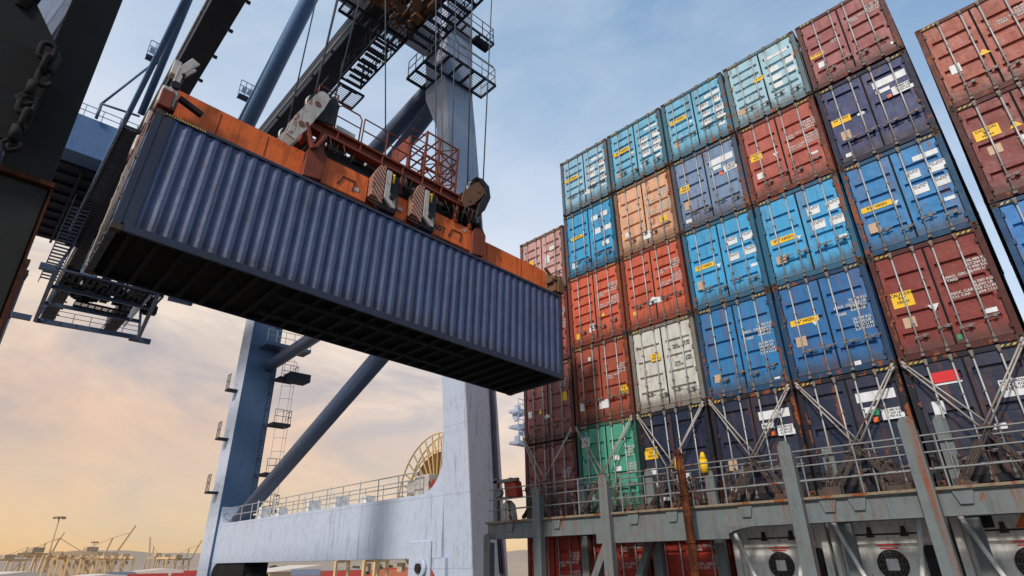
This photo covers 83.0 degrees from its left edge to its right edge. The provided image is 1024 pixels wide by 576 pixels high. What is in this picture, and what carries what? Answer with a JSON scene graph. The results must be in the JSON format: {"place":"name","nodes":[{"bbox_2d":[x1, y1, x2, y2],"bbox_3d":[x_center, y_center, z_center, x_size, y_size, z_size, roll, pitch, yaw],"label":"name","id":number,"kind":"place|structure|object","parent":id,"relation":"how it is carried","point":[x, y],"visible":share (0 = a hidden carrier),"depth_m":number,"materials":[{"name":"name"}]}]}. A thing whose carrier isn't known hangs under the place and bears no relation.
{"place":"outdoors","nodes":[
{"label":"outdoors","id":0,"kind":"place"},
{"bbox_2d":[0,550,527,570],"bbox_3d":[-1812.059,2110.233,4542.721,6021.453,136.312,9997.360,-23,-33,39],"label":"hills","id":1,"kind":"structure","parent":0,"point":[512,556],"depth_m":4424.10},
{"bbox_2d":[0,0,1023,554],"label":"sky","id":2,"kind":"structure","parent":0,"point":[109,435],"materials":[{"name":"blue"}]},
{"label":"container ship","id":3,"kind":"object","parent":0,"visible":0},
{"bbox_2d":[0,0,122,326],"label":"steel column","id":4,"kind":"structure","parent":3,"relation":"on","point":[28,171],"depth_m":3.67,"materials":[{"name":"black metal"}]},
{"bbox_2d":[0,94,38,152],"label":"hanging chain","id":5,"kind":"object","parent":4,"relation":"hanging from","point":[26,114],"visible":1,"depth_m":3.41,"materials":[{"name":"metal"}]},
{"bbox_2d":[15,40,58,106],"bbox_3d":[-2.917,-1.319,3.584,0.080,0.532,0.134,-9,-26,17],"label":"hanging chain","id":6,"kind":"object","parent":4,"relation":"hanging from","point":[44,68],"visible":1,"depth_m":3.59,"materials":[{"name":"metal"}]},
{"bbox_2d":[527,536,582,575],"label":"shipping container","id":7,"kind":"object","parent":3,"relation":"on","point":[563,555],"visible":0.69,"depth_m":19.43,"materials":[{"name":"metal"}]},
{"bbox_2d":[524,438,578,518],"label":"shipping container","id":8,"kind":"object","parent":7,"relation":"on","point":[565,465],"visible":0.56,"depth_m":20.58,"materials":[{"name":"metal"}]},
{"bbox_2d":[528,444,551,517],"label":"door","id":9,"kind":"structure","parent":8,"relation":"in","point":[541,455],"depth_m":21.16,"materials":[{"name":"paint"}]},
{"bbox_2d":[524,359,576,445],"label":"shipping container","id":10,"kind":"object","parent":8,"relation":"on","point":[549,413],"visible":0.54,"depth_m":21.63,"materials":[{"name":"metal"}]},
{"bbox_2d":[526,385,548,442],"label":"door","id":11,"kind":"structure","parent":10,"relation":"in","point":[537,398],"depth_m":22.04,"materials":[{"name":"paint"}]},
{"bbox_2d":[547,363,571,439],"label":"door","id":12,"kind":"structure","parent":10,"relation":"in","point":[560,421],"depth_m":21.40,"materials":[{"name":"paint"}]},
{"bbox_2d":[562,288,571,360],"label":"shipping container","id":13,"kind":"object","parent":10,"relation":"on","point":[567,352],"visible":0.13,"depth_m":22.30,"materials":[{"name":"metal"}]},
{"bbox_2d":[520,225,567,288],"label":"shipping container","id":14,"kind":"object","parent":13,"relation":"on","point":[546,250],"visible":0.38,"depth_m":24.28,"materials":[{"name":"metal"}]},
{"bbox_2d":[550,440,576,516],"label":"door","id":15,"kind":"structure","parent":8,"relation":"in","point":[565,459],"depth_m":20.36,"materials":[{"name":"paint"}]},
{"bbox_2d":[554,536,580,575],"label":"door","id":16,"kind":"structure","parent":7,"relation":"in","point":[563,546],"depth_m":19.29,"materials":[{"name":"paint"}]},
{"bbox_2d":[590,535,653,575],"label":"shipping container","id":17,"kind":"object","parent":3,"relation":"on","point":[629,554],"visible":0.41,"depth_m":17.70,"materials":[{"name":"metal"}]},
{"bbox_2d":[577,416,645,513],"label":"shipping container","id":18,"kind":"object","parent":17,"relation":"on","point":[601,439],"visible":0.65,"depth_m":19.11,"materials":[{"name":"metal"}]},
{"bbox_2d":[580,424,609,511],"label":"door","id":19,"kind":"structure","parent":18,"relation":"in","point":[597,435],"depth_m":19.62,"materials":[{"name":"paint"}]},
{"bbox_2d":[571,333,636,426],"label":"shipping container","id":20,"kind":"object","parent":18,"relation":"on","point":[604,390],"visible":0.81,"depth_m":20.29,"materials":[{"name":"metal"}]},
{"bbox_2d":[575,344,604,423],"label":"door","id":21,"kind":"structure","parent":20,"relation":"in","point":[589,382],"depth_m":20.71,"materials":[{"name":"paint"}]},
{"bbox_2d":[567,260,627,349],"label":"shipping container","id":22,"kind":"object","parent":20,"relation":"on","point":[597,311],"visible":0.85,"depth_m":21.52,"materials":[{"name":"metal"}]},
{"bbox_2d":[570,272,597,345],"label":"door","id":23,"kind":"structure","parent":22,"relation":"in","point":[582,291],"depth_m":21.95,"materials":[{"name":"paint"}]},
{"bbox_2d":[563,195,619,279],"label":"shipping container","id":24,"kind":"object","parent":22,"relation":"on","point":[591,238],"visible":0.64,"depth_m":22.76,"materials":[{"name":"metal"}]},
{"bbox_2d":[566,209,591,275],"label":"door","id":25,"kind":"structure","parent":24,"relation":"in","point":[579,250],"depth_m":23.16,"materials":[{"name":"paint"}]},
{"bbox_2d":[560,138,613,217],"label":"shipping container","id":26,"kind":"object","parent":24,"relation":"on","point":[586,180],"visible":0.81,"depth_m":23.98,"materials":[{"name":"metal"}]},
{"bbox_2d":[563,154,585,211],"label":"door","id":27,"kind":"structure","parent":26,"relation":"in","point":[575,190],"depth_m":24.39,"materials":[{"name":"paint"}]},
{"bbox_2d":[583,143,607,201],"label":"door","id":28,"kind":"structure","parent":26,"relation":"in","point":[598,190],"depth_m":23.75,"materials":[{"name":"paint"}]},
{"bbox_2d":[587,199,614,267],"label":"door","id":29,"kind":"structure","parent":24,"relation":"in","point":[599,253],"depth_m":22.48,"materials":[{"name":"paint"}]},
{"bbox_2d":[592,265,621,339],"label":"door","id":30,"kind":"structure","parent":22,"relation":"in","point":[609,323],"depth_m":21.26,"materials":[{"name":"paint"}]},
{"bbox_2d":[599,337,630,418],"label":"door","id":31,"kind":"structure","parent":20,"relation":"in","point":[612,353],"depth_m":20.04,"materials":[{"name":"paint"}]},
{"bbox_2d":[605,419,640,509],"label":"door","id":32,"kind":"structure","parent":18,"relation":"in","point":[613,432],"depth_m":18.84,"materials":[{"name":"paint"}]},
{"bbox_2d":[674,449,699,575],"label":"vent pipe","id":33,"kind":"object","parent":3,"relation":"on","point":[688,523],"visible":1,"depth_m":14.39,"materials":[{"name":"metal"}]},
{"bbox_2d":[652,539,737,575],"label":"shipping container","id":34,"kind":"object","parent":3,"relation":"on","point":[676,558],"visible":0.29,"depth_m":16.29,"materials":[{"name":"metal"}]},
{"bbox_2d":[662,540,690,575],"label":"door","id":35,"kind":"structure","parent":34,"relation":"in","point":[676,556],"depth_m":16.61,"materials":[{"name":"paint"}]},
{"bbox_2d":[637,402,724,508],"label":"shipping container","id":36,"kind":"object","parent":34,"relation":"on","point":[668,429],"visible":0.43,"depth_m":17.59,"materials":[{"name":"metal"}]},
{"bbox_2d":[641,410,680,506],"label":"door","id":37,"kind":"structure","parent":36,"relation":"in","point":[660,426],"depth_m":18.00,"materials":[{"name":"paint"}]},
{"bbox_2d":[628,313,707,414],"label":"shipping container","id":38,"kind":"object","parent":36,"relation":"on","point":[667,366],"visible":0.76,"depth_m":18.71,"materials":[{"name":"metal"}]},
{"bbox_2d":[632,326,669,411],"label":"door","id":39,"kind":"structure","parent":38,"relation":"in","point":[651,376],"depth_m":19.11,"materials":[{"name":"paint"}]},
{"bbox_2d":[620,235,693,332],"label":"shipping container","id":40,"kind":"object","parent":38,"relation":"on","point":[656,284],"visible":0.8,"depth_m":19.92,"materials":[{"name":"metal"}]},
{"bbox_2d":[624,250,657,327],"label":"door","id":41,"kind":"structure","parent":40,"relation":"in","point":[638,270],"depth_m":20.35,"materials":[{"name":"paint"}]},
{"bbox_2d":[613,166,681,258],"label":"shipping container","id":42,"kind":"object","parent":40,"relation":"on","point":[646,212],"visible":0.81,"depth_m":21.19,"materials":[{"name":"metal"}]},
{"bbox_2d":[617,182,648,253],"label":"door","id":43,"kind":"structure","parent":42,"relation":"in","point":[632,220],"depth_m":21.61,"materials":[{"name":"paint"}]},
{"bbox_2d":[607,107,670,192],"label":"shipping container","id":44,"kind":"object","parent":42,"relation":"on","point":[637,150],"visible":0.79,"depth_m":22.39,"materials":[{"name":"metal"}]},
{"bbox_2d":[610,125,638,187],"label":"door","id":45,"kind":"structure","parent":44,"relation":"in","point":[626,163],"depth_m":22.80,"materials":[{"name":"paint"}]},
{"bbox_2d":[633,112,663,175],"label":"door","id":46,"kind":"structure","parent":44,"relation":"in","point":[651,161],"depth_m":22.18,"materials":[{"name":"paint"}]},
{"bbox_2d":[641,171,675,244],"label":"door","id":47,"kind":"structure","parent":42,"relation":"in","point":[650,188],"depth_m":20.94,"materials":[{"name":"paint"}]},
{"bbox_2d":[649,240,686,319],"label":"door","id":48,"kind":"structure","parent":40,"relation":"in","point":[672,295],"depth_m":19.66,"materials":[{"name":"paint"}]},
{"bbox_2d":[660,318,701,405],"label":"door","id":49,"kind":"structure","parent":38,"relation":"in","point":[682,380],"depth_m":18.44,"materials":[{"name":"paint"}]},
{"bbox_2d":[671,405,712,502],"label":"door","id":50,"kind":"structure","parent":36,"relation":"in","point":[695,443],"depth_m":17.32,"materials":[{"name":"paint"}]},
{"bbox_2d":[483,414,1023,575],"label":"lashing bridge","id":51,"kind":"structure","parent":3,"relation":"on","point":[926,499],"depth_m":13.56,"materials":[{"name":"grey paint"}]},
{"bbox_2d":[732,523,838,575],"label":"refrigerated container","id":52,"kind":"object","parent":3,"relation":"on","point":[771,550],"visible":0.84,"depth_m":14.90,"materials":[{"name":"white metal"}]},
{"bbox_2d":[708,385,818,502],"bbox_3d":[10.995,6.109,19.922,2.444,2.874,12.280,-23,-33,39],"label":"shipping container","id":53,"kind":"object","parent":52,"relation":"on","point":[747,416],"visible":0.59,"depth_m":15.99,"materials":[{"name":"metal"}]},
{"bbox_2d":[714,395,767,500],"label":"door","id":54,"kind":"structure","parent":53,"relation":"in","point":[738,413],"depth_m":16.40,"materials":[{"name":"paint"}]},
{"bbox_2d":[694,289,794,399],"bbox_3d":[10.970,3.505,21.150,2.444,2.874,12.280,-23,-33,39],"label":"shipping container","id":55,"kind":"object","parent":53,"relation":"on","point":[743,350],"visible":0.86,"depth_m":17.12,"materials":[{"name":"metal"}]},
{"bbox_2d":[699,303,746,396],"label":"door","id":56,"kind":"structure","parent":55,"relation":"in","point":[718,328],"depth_m":17.54,"materials":[{"name":"paint"}]},
{"bbox_2d":[681,206,772,311],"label":"shipping container","id":57,"kind":"object","parent":55,"relation":"on","point":[725,259],"visible":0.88,"depth_m":18.35,"materials":[{"name":"metal"}]},
{"bbox_2d":[686,223,728,306],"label":"door","id":58,"kind":"structure","parent":57,"relation":"in","point":[703,246],"depth_m":18.76,"materials":[{"name":"paint"}]},
{"bbox_2d":[670,133,753,233],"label":"shipping container","id":59,"kind":"object","parent":57,"relation":"on","point":[710,183],"visible":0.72,"depth_m":19.59,"materials":[{"name":"metal"}]},
{"bbox_2d":[674,153,713,228],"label":"door","id":60,"kind":"structure","parent":59,"relation":"in","point":[691,171],"depth_m":19.98,"materials":[{"name":"paint"}]},
{"bbox_2d":[660,72,737,163],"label":"shipping container","id":61,"kind":"object","parent":59,"relation":"on","point":[698,117],"visible":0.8,"depth_m":20.80,"materials":[{"name":"metal"}]},
{"bbox_2d":[664,93,699,157],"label":"door","id":62,"kind":"structure","parent":61,"relation":"in","point":[685,132],"depth_m":21.21,"materials":[{"name":"paint"}]},
{"bbox_2d":[690,77,729,144],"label":"door","id":63,"kind":"structure","parent":61,"relation":"in","point":[707,132],"depth_m":20.58,"materials":[{"name":"paint"}]},
{"bbox_2d":[702,139,745,216],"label":"door","id":64,"kind":"structure","parent":59,"relation":"in","point":[726,190],"depth_m":19.27,"materials":[{"name":"paint"}]},
{"bbox_2d":[716,212,763,297],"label":"door","id":65,"kind":"structure","parent":57,"relation":"in","point":[740,276],"depth_m":18.07,"materials":[{"name":"paint"}]},
{"bbox_2d":[732,294,785,390],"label":"door","id":66,"kind":"structure","parent":55,"relation":"in","point":[760,369],"depth_m":16.86,"materials":[{"name":"paint"}]},
{"bbox_2d":[749,388,809,492],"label":"door","id":67,"kind":"structure","parent":53,"relation":"in","point":[766,402],"depth_m":15.76,"materials":[{"name":"paint"}]},
{"bbox_2d":[827,518,966,575],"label":"refrigerated container","id":68,"kind":"object","parent":3,"relation":"on","point":[888,548],"visible":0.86,"depth_m":13.29,"materials":[{"name":"white metal"}]},
{"bbox_2d":[795,364,938,493],"bbox_3d":[12.828,5.333,18.340,2.444,2.874,12.280,-23,-33,39],"label":"shipping container","id":69,"kind":"object","parent":68,"relation":"on","point":[845,400],"visible":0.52,"depth_m":14.47,"materials":[{"name":"metal"}]},
{"bbox_2d":[772,260,900,382],"bbox_3d":[12.755,2.723,19.556,2.444,2.874,12.280,-23,-33,39],"label":"shipping container","id":70,"kind":"object","parent":69,"relation":"on","point":[833,323],"visible":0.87,"depth_m":15.53,"materials":[{"name":"metal"}]},
{"bbox_2d":[778,278,840,378],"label":"door","id":71,"kind":"structure","parent":70,"relation":"in","point":[800,301],"depth_m":15.90,"materials":[{"name":"paint"}]},
{"bbox_2d":[753,172,868,287],"bbox_3d":[12.719,0.112,20.794,2.444,2.874,12.280,-23,-33,39],"label":"shipping container","id":72,"kind":"object","parent":70,"relation":"on","point":[810,229],"visible":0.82,"depth_m":16.77,"materials":[{"name":"metal"}]},
{"bbox_2d":[759,192,814,281],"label":"door","id":73,"kind":"structure","parent":72,"relation":"in","point":[781,217],"depth_m":17.18,"materials":[{"name":"paint"}]},
{"bbox_2d":[737,95,841,204],"bbox_3d":[12.682,-2.522,22.030,2.444,2.874,12.280,-23,-33,39],"label":"shipping container","id":74,"kind":"object","parent":72,"relation":"on","point":[789,148],"visible":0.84,"depth_m":18.01,"materials":[{"name":"metal"}]},
{"bbox_2d":[742,117,791,197],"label":"door","id":75,"kind":"structure","parent":74,"relation":"in","point":[764,137],"depth_m":18.40,"materials":[{"name":"paint"}]},
{"bbox_2d":[722,31,817,131],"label":"shipping container","id":76,"kind":"object","parent":74,"relation":"on","point":[768,80],"visible":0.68,"depth_m":19.23,"materials":[{"name":"metal"}]},
{"bbox_2d":[727,54,771,124],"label":"door","id":77,"kind":"structure","parent":76,"relation":"in","point":[749,95],"depth_m":19.66,"materials":[{"name":"paint"}]},
{"bbox_2d":[757,36,805,108],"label":"door","id":78,"kind":"structure","parent":76,"relation":"in","point":[792,85],"depth_m":18.96,"materials":[{"name":"paint"}]},
{"bbox_2d":[774,101,829,184],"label":"door","id":79,"kind":"structure","parent":74,"relation":"in","point":[801,164],"depth_m":17.75,"materials":[{"name":"paint"}]},
{"bbox_2d":[794,178,856,270],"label":"door","id":80,"kind":"structure","parent":72,"relation":"in","point":[827,248],"depth_m":16.48,"materials":[{"name":"paint"}]},
{"bbox_2d":[817,266,887,370],"bbox_3d":[8.944,0.757,15.246,1.125,2.810,0.172,-23,-33,39],"label":"door","id":81,"kind":"structure","parent":70,"relation":"in","point":[866,345],"depth_m":15.26,"materials":[{"name":"paint"}]},
{"bbox_2d":[802,377,872,486],"bbox_3d":[8.238,3.701,14.710,1.158,2.810,0.172,-23,-33,39],"label":"door","id":82,"kind":"structure","parent":69,"relation":"in","point":[833,396],"depth_m":14.86,"materials":[{"name":"paint"}]},
{"bbox_2d":[844,369,913,483],"bbox_3d":[8.993,3.376,14.049,1.084,2.810,0.172,-23,-33,39],"label":"door","id":83,"kind":"structure","parent":69,"relation":"in","point":[883,429],"depth_m":14.13,"materials":[{"name":"paint"}]},
{"bbox_2d":[948,514,1023,575],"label":"refrigerated container","id":84,"kind":"object","parent":3,"relation":"on","point":[1005,535],"visible":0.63,"depth_m":12.06,"materials":[{"name":"white metal"}]},
{"bbox_2d":[900,340,1023,486],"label":"shipping container","id":85,"kind":"object","parent":84,"relation":"on","point":[971,379],"visible":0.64,"depth_m":12.99,"materials":[{"name":"metal"}]},
{"bbox_2d":[867,225,1023,362],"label":"shipping container","id":86,"kind":"object","parent":85,"relation":"on","point":[946,294],"visible":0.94,"depth_m":13.98,"materials":[{"name":"metal"}]},
{"bbox_2d":[874,246,956,356],"bbox_3d":[9.992,0.320,14.356,1.155,2.810,0.172,-23,-33,39],"label":"door","id":87,"kind":"structure","parent":86,"relation":"in","point":[909,270],"depth_m":14.34,"materials":[{"name":"paint"}]},
{"bbox_2d":[839,130,1023,322],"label":"shipping container","id":88,"kind":"object","parent":86,"relation":"on","point":[911,193],"visible":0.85,"depth_m":15.22,"materials":[{"name":"metal"}]},
{"bbox_2d":[845,154,917,252],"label":"door","id":89,"kind":"structure","parent":88,"relation":"in","point":[874,182],"depth_m":15.60,"materials":[{"name":"paint"}]},
{"bbox_2d":[815,49,1003,273],"bbox_3d":[14.495,-3.292,20.462,2.444,2.874,12.280,-23,-33,39],"label":"shipping container","id":90,"kind":"object","parent":88,"relation":"on","point":[883,106],"visible":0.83,"depth_m":16.49,"materials":[{"name":"metal"}]},
{"bbox_2d":[821,76,884,163],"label":"door","id":91,"kind":"structure","parent":90,"relation":"in","point":[850,97],"depth_m":16.83,"materials":[{"name":"paint"}]},
{"bbox_2d":[795,0,960,172],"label":"shipping container","id":92,"kind":"object","parent":90,"relation":"on","point":[841,40],"visible":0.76,"depth_m":17.69,"materials":[{"name":"metal"}]},
{"bbox_2d":[800,9,855,85],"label":"door","id":93,"kind":"structure","parent":92,"relation":"in","point":[837,57],"depth_m":18.05,"materials":[{"name":"paint"}]},
{"bbox_2d":[835,0,897,65],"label":"door","id":94,"kind":"structure","parent":92,"relation":"in","point":[869,36],"depth_m":17.34,"materials":[{"name":"paint"}]},
{"bbox_2d":[860,56,930,145],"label":"door","id":95,"kind":"structure","parent":90,"relation":"in","point":[900,116],"depth_m":16.13,"materials":[{"name":"paint"}]},
{"bbox_2d":[888,137,969,237],"bbox_3d":[10.697,-2.622,14.919,1.084,2.810,0.172,-23,-33,39],"label":"door","id":96,"kind":"structure","parent":88,"relation":"in","point":[929,210],"depth_m":14.89,"materials":[{"name":"paint"}]},
{"bbox_2d":[922,232,1015,347],"bbox_3d":[10.751,-0.004,13.696,1.084,2.810,0.172,-23,-33,39],"label":"door","id":97,"kind":"structure","parent":86,"relation":"in","point":[968,317],"depth_m":13.69,"materials":[{"name":"paint"}]},
{"bbox_2d":[908,354,1002,479],"bbox_3d":[10.042,2.928,13.135,1.155,2.810,0.172,-23,-33,39],"label":"door","id":98,"kind":"structure","parent":85,"relation":"in","point":[963,392],"depth_m":13.21,"materials":[{"name":"paint"}]},
{"bbox_2d":[962,344,1023,477],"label":"door","id":99,"kind":"structure","parent":85,"relation":"in","point":[984,369],"depth_m":12.76,"materials":[{"name":"paint"}]},
{"label":"quay","id":100,"kind":"structure","parent":0,"visible":0},
{"bbox_2d":[0,0,507,575],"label":"quay crane","id":101,"kind":"object","parent":100,"relation":"on","point":[438,518],"visible":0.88,"depth_m":37.09,"materials":[{"name":"blue paint"}]},
{"bbox_2d":[338,0,483,52],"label":"crane trolley","id":102,"kind":"object","parent":101,"relation":"hanging from","point":[420,13],"visible":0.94,"depth_m":31.24,"materials":[{"name":"brown metal"}]},
{"bbox_2d":[314,0,338,93],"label":"hoist rope","id":103,"kind":"object","parent":102,"relation":"hanging from","point":[326,48],"depth_m":15.93,"materials":[{"name":"metal"}]},
{"bbox_2d":[127,58,563,294],"bbox_3d":[-3.602,-3.012,17.169,12.310,3.800,2.558,24,-35,-37],"label":"container spreader","id":104,"kind":"object","parent":103,"relation":"hanging from","point":[385,184],"visible":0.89,"depth_m":15.62,"materials":[{"name":"orange paint"}]},
{"bbox_2d":[83,107,563,395],"bbox_3d":[-3.666,-0.036,15.623,12.224,2.904,2.449,24,-35,-37],"label":"lifted container","id":105,"kind":"object","parent":104,"relation":"hanging from","point":[196,215],"visible":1,"depth_m":13.57,"materials":[{"name":"blue metal"}]},
{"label":"shipping container","id":106,"kind":"object","parent":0,"visible":0},
{"bbox_2d":[990,194,1023,288],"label":"shipping container","id":107,"kind":"object","parent":106,"relation":"on","point":[1009,215],"visible":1,"depth_m":13.46,"materials":[{"name":"metal"}]},
{"bbox_2d":[949,80,1023,293],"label":"shipping container","id":108,"kind":"object","parent":107,"relation":"on","point":[990,129],"visible":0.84,"depth_m":14.19,"materials":[{"name":"metal"}]},
{"bbox_2d":[914,0,1023,261],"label":"shipping container","id":109,"kind":"object","parent":108,"relation":"on","point":[973,51],"visible":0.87,"depth_m":15.12,"materials":[{"name":"metal"}]},
{"bbox_2d":[921,9,1003,103],"bbox_3d":[11.902,-6.147,15.294,1.155,2.810,0.172,-23,-33,39],"label":"door","id":110,"kind":"structure","parent":109,"relation":"in","point":[957,39],"depth_m":15.30,"materials":[{"name":"paint"}]},
{"bbox_2d":[968,0,1023,81],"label":"door","id":111,"kind":"structure","parent":109,"relation":"in","point":[1005,41],"depth_m":14.77,"materials":[{"name":"paint"}]},
{"bbox_2d":[957,90,1023,196],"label":"door","id":112,"kind":"structure","parent":108,"relation":"in","point":[1003,171],"depth_m":14.12,"materials":[{"name":"paint"}]},
{"bbox_2d":[999,197,1023,263],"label":"door","id":113,"kind":"structure","parent":107,"relation":"in","point":[1013,212],"depth_m":13.43,"materials":[{"name":"paint"}]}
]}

